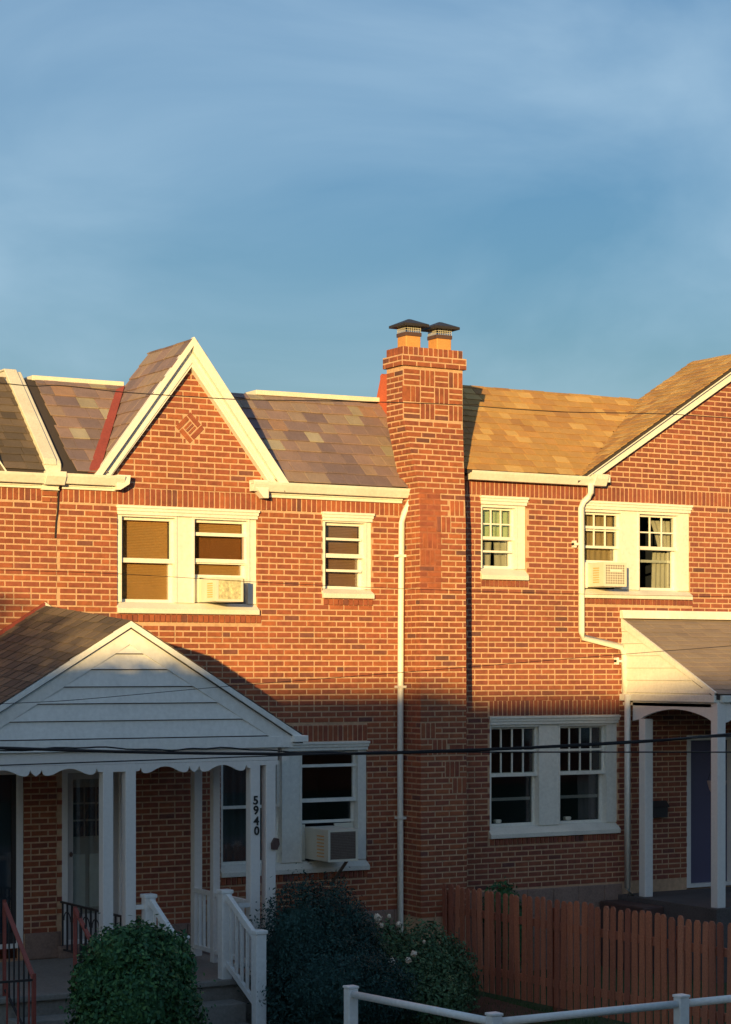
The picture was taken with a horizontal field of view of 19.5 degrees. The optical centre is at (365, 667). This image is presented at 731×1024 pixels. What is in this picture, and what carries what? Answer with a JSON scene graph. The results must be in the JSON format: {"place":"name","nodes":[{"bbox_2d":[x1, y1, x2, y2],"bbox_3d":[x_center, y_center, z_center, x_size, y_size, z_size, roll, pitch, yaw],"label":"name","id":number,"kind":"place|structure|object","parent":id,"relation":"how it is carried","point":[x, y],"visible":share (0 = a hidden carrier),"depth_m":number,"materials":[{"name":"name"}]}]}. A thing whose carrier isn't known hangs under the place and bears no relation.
{"place":"outdoors","nodes":[
{"label":"outdoors","id":0,"kind":"place"},
{"bbox_2d":[0,646,725,703],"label":"overhead cable","id":1,"kind":"object","parent":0,"point":[350,676],"visible":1,"depth_m":14.10,"materials":[{"name":"rubber"}]},
{"bbox_2d":[0,733,730,754],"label":"overhead cable","id":2,"kind":"object","parent":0,"point":[185,752],"visible":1,"depth_m":13.73,"materials":[{"name":"rubber"}]},
{"bbox_2d":[0,746,730,752],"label":"overhead cable","id":3,"kind":"object","parent":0,"point":[379,751],"visible":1,"depth_m":14.48,"materials":[{"name":"rubber"}]},
{"bbox_2d":[0,736,730,765],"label":"overhead cable","id":4,"kind":"object","parent":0,"point":[353,752],"visible":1,"depth_m":13.93,"materials":[{"name":"rubber"}]},
{"bbox_2d":[0,383,730,418],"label":"overhead cable","id":5,"kind":"object","parent":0,"point":[353,401],"visible":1,"depth_m":14.21,"materials":[{"name":"rubber"}]},
{"bbox_2d":[9,570,721,596],"bbox_3d":[0.244,-0.611,14.308,33.676,0.184,0.003,0,0,-30],"label":"overhead cable","id":6,"kind":"object","parent":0,"point":[354,586],"visible":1,"depth_m":14.10,"materials":[{"name":"rubber"}]},
{"bbox_2d":[0,0,730,398],"label":"sky","id":7,"kind":"structure","parent":0,"point":[277,186],"materials":[{"name":"blue"}]},
{"bbox_2d":[281,965,726,1023],"bbox_3d":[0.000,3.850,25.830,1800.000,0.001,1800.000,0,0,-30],"label":"ground","id":8,"kind":"structure","parent":0,"point":[601,1018],"depth_m":24.69,"materials":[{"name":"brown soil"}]},
{"bbox_2d":[0,900,35,1023],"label":"stair rail","id":9,"kind":"object","parent":8,"relation":"on","point":[26,961],"visible":1,"depth_m":20.73,"materials":[{"name":"red metal"}]},
{"bbox_2d":[0,369,66,961],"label":"rowhouse","id":10,"kind":"structure","parent":8,"relation":"on","point":[32,476],"depth_m":23.68,"materials":[{"name":"brick"}]},
{"bbox_2d":[0,770,22,948],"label":"door","id":11,"kind":"structure","parent":10,"relation":"in","point":[11,784],"depth_m":23.62,"materials":[{"name":"paint"}]},
{"bbox_2d":[54,485,60,537],"bbox_3d":[-3.431,-1.767,23.768,0.051,0.635,0.112,0,0,-30],"label":"house cable","id":12,"kind":"object","parent":10,"relation":"attached to","point":[57,510],"visible":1,"depth_m":23.81,"materials":[{"name":"rubber"}]},
{"bbox_2d":[8,1013,75,1023],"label":"porch steps","id":13,"kind":"structure","parent":8,"relation":"on","point":[54,1019],"depth_m":20.90,"materials":[{"name":"concrete"}]},
{"bbox_2d":[73,906,95,989],"bbox_3d":[-2.727,3.130,21.113,0.040,1.440,0.832,0,0,-30],"label":"stair rail","id":14,"kind":"object","parent":8,"relation":"on","point":[77,914],"visible":0.28,"depth_m":21.42,"materials":[{"name":"red metal"}]},
{"bbox_2d":[59,913,215,1023],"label":"shrub","id":15,"kind":"object","parent":8,"relation":"on","point":[131,973],"visible":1,"depth_m":19.27,"materials":[{"name":"green plant"}]},
{"bbox_2d":[0,602,307,1023],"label":"porch","id":16,"kind":"object","parent":8,"relation":"on","point":[48,652],"visible":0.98,"depth_m":21.86,"materials":[{"name":"white wood"}]},
{"bbox_2d":[60,901,140,962],"bbox_3d":[-2.849,2.928,22.874,0.028,0.645,2.230,0,0,-30],"label":"iron railing","id":17,"kind":"object","parent":16,"relation":"on","point":[85,917],"visible":0.42,"depth_m":23.45,"materials":[{"name":"black metal"}]},
{"bbox_2d":[136,888,249,967],"bbox_3d":[-1.655,2.790,22.770,1.020,0.725,2.260,0,0,11],"label":"porch railing","id":18,"kind":"object","parent":16,"relation":"attached to","point":[242,903],"visible":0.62,"depth_m":23.60,"materials":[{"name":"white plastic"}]},
{"bbox_2d":[271,823,279,849],"bbox_3d":[-0.955,1.789,22.529,0.094,0.280,0.038,0,0,-30],"label":"post ornament","id":19,"kind":"object","parent":16,"relation":"hanging from","point":[275,843],"visible":1,"depth_m":22.52,"materials":[{"name":"black metal"}]},
{"bbox_2d":[140,889,267,1023],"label":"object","id":20,"kind":"structure","parent":8,"relation":"on","point":[230,1011],"depth_m":21.80,"materials":[{"name":"wood"}]},
{"bbox_2d":[0,319,466,961],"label":"rowhouse","id":21,"kind":"structure","parent":8,"relation":"on","point":[304,495],"depth_m":25.39,"materials":[{"name":"brick"}]},
{"bbox_2d":[62,769,121,944],"bbox_3d":[-3.100,2.113,24.109,0.770,1.995,0.160,0,0,-30],"label":"door","id":22,"kind":"structure","parent":21,"relation":"in","point":[80,791],"depth_m":24.10,"materials":[{"name":"paint"}]},
{"bbox_2d":[116,505,259,614],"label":"window","id":23,"kind":"structure","parent":21,"relation":"in","point":[158,541],"depth_m":24.65,"materials":[{"name":"white paint"}]},
{"bbox_2d":[195,577,243,602],"bbox_3d":[-1.614,-0.905,24.776,0.650,0.290,0.490,0,0,-30],"label":"air conditioner","id":24,"kind":"object","parent":21,"relation":"on","point":[219,590],"visible":0.99,"depth_m":24.57,"materials":[{"name":"white metal"}]},
{"bbox_2d":[220,741,369,877],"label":"window","id":25,"kind":"structure","parent":21,"relation":"in","point":[312,790],"depth_m":25.40,"materials":[{"name":"white paint"}]},
{"bbox_2d":[302,822,357,883],"bbox_3d":[-0.337,2.239,25.439,0.745,0.718,0.620,0,0,-30],"label":"air conditioner","id":26,"kind":"object","parent":21,"relation":"attached to","point":[337,842],"visible":1,"depth_m":25.19,"materials":[{"name":"white metal"}]},
{"bbox_2d":[321,511,374,598],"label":"window","id":27,"kind":"structure","parent":21,"relation":"in","point":[346,536],"depth_m":25.81,"materials":[{"name":"white paint"}]},
{"bbox_2d":[237,861,424,1023],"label":"shrub","id":28,"kind":"object","parent":8,"relation":"on","point":[321,951],"visible":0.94,"depth_m":21.89,"materials":[{"name":"green plant"}]},
{"bbox_2d":[388,995,568,1023],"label":"mulch","id":29,"kind":"object","parent":8,"relation":"on","point":[493,1008],"visible":0.27,"depth_m":23.72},
{"bbox_2d":[373,912,484,1023],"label":"rose bush","id":30,"kind":"object","parent":29,"relation":"on","point":[445,983],"visible":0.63,"depth_m":23.25,"materials":[{"name":"green plant"}]},
{"bbox_2d":[482,874,533,971],"bbox_3d":[1.749,3.210,26.488,0.518,1.280,0.788,0,0,35],"label":"plant","id":31,"kind":"object","parent":8,"relation":"on","point":[502,890],"visible":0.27,"depth_m":26.37,"materials":[{"name":"green plant"}]},
{"bbox_2d":[343,985,730,1023],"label":"rail fence","id":32,"kind":"object","parent":8,"relation":"on","point":[681,1003],"visible":1,"depth_m":18.02,"materials":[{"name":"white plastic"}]},
{"bbox_2d":[374,354,730,974],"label":"rowhouse","id":33,"kind":"structure","parent":8,"relation":"on","point":[555,502],"depth_m":27.60,"materials":[{"name":"brick"}]},
{"bbox_2d":[480,495,528,580],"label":"window","id":34,"kind":"structure","parent":33,"relation":"in","point":[502,517],"depth_m":26.95,"materials":[{"name":"white paint"}]},
{"bbox_2d":[488,715,620,838],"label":"window","id":35,"kind":"structure","parent":33,"relation":"in","point":[532,794],"depth_m":27.55,"materials":[{"name":"white paint"}]},
{"bbox_2d":[585,562,626,587],"bbox_3d":[3.062,-1.195,27.486,0.420,0.330,0.472,0,0,-30],"label":"air conditioner","id":36,"kind":"object","parent":33,"relation":"attached to","point":[605,574],"visible":0.98,"depth_m":27.33,"materials":[{"name":"white paint"}]},
{"bbox_2d":[585,500,692,599],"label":"window","id":37,"kind":"structure","parent":33,"relation":"in","point":[652,539],"depth_m":27.99,"materials":[{"name":"white paint"}]},
{"bbox_2d":[653,800,669,817],"bbox_3d":[3.858,1.860,27.987,0.260,0.220,0.119,0,0,-30],"label":"mailbox","id":38,"kind":"object","parent":33,"relation":"attached to","point":[660,809],"visible":0.73,"depth_m":27.96,"materials":[{"name":"metal"}]},
{"bbox_2d":[687,735,730,887],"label":"door","id":39,"kind":"structure","parent":33,"relation":"in","point":[698,764],"depth_m":28.51,"materials":[{"name":"paint"}]},
{"bbox_2d":[707,771,726,791],"bbox_3d":[4.501,1.050,27.274,0.260,1.120,0.253,0,0,-30],"label":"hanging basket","id":40,"kind":"object","parent":39,"relation":"attached to","point":[709,783],"visible":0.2,"depth_m":27.24,"materials":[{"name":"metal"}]},
{"bbox_2d":[442,883,730,1023],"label":"picket fence","id":41,"kind":"object","parent":8,"relation":"on","point":[562,928],"visible":0.91,"depth_m":23.23,"materials":[{"name":"brown wood"}]},
{"bbox_2d":[600,610,730,982],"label":"porch","id":42,"kind":"object","parent":8,"relation":"on","point":[693,680],"visible":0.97,"depth_m":27.15,"materials":[{"name":"grey wood"}]}
]}

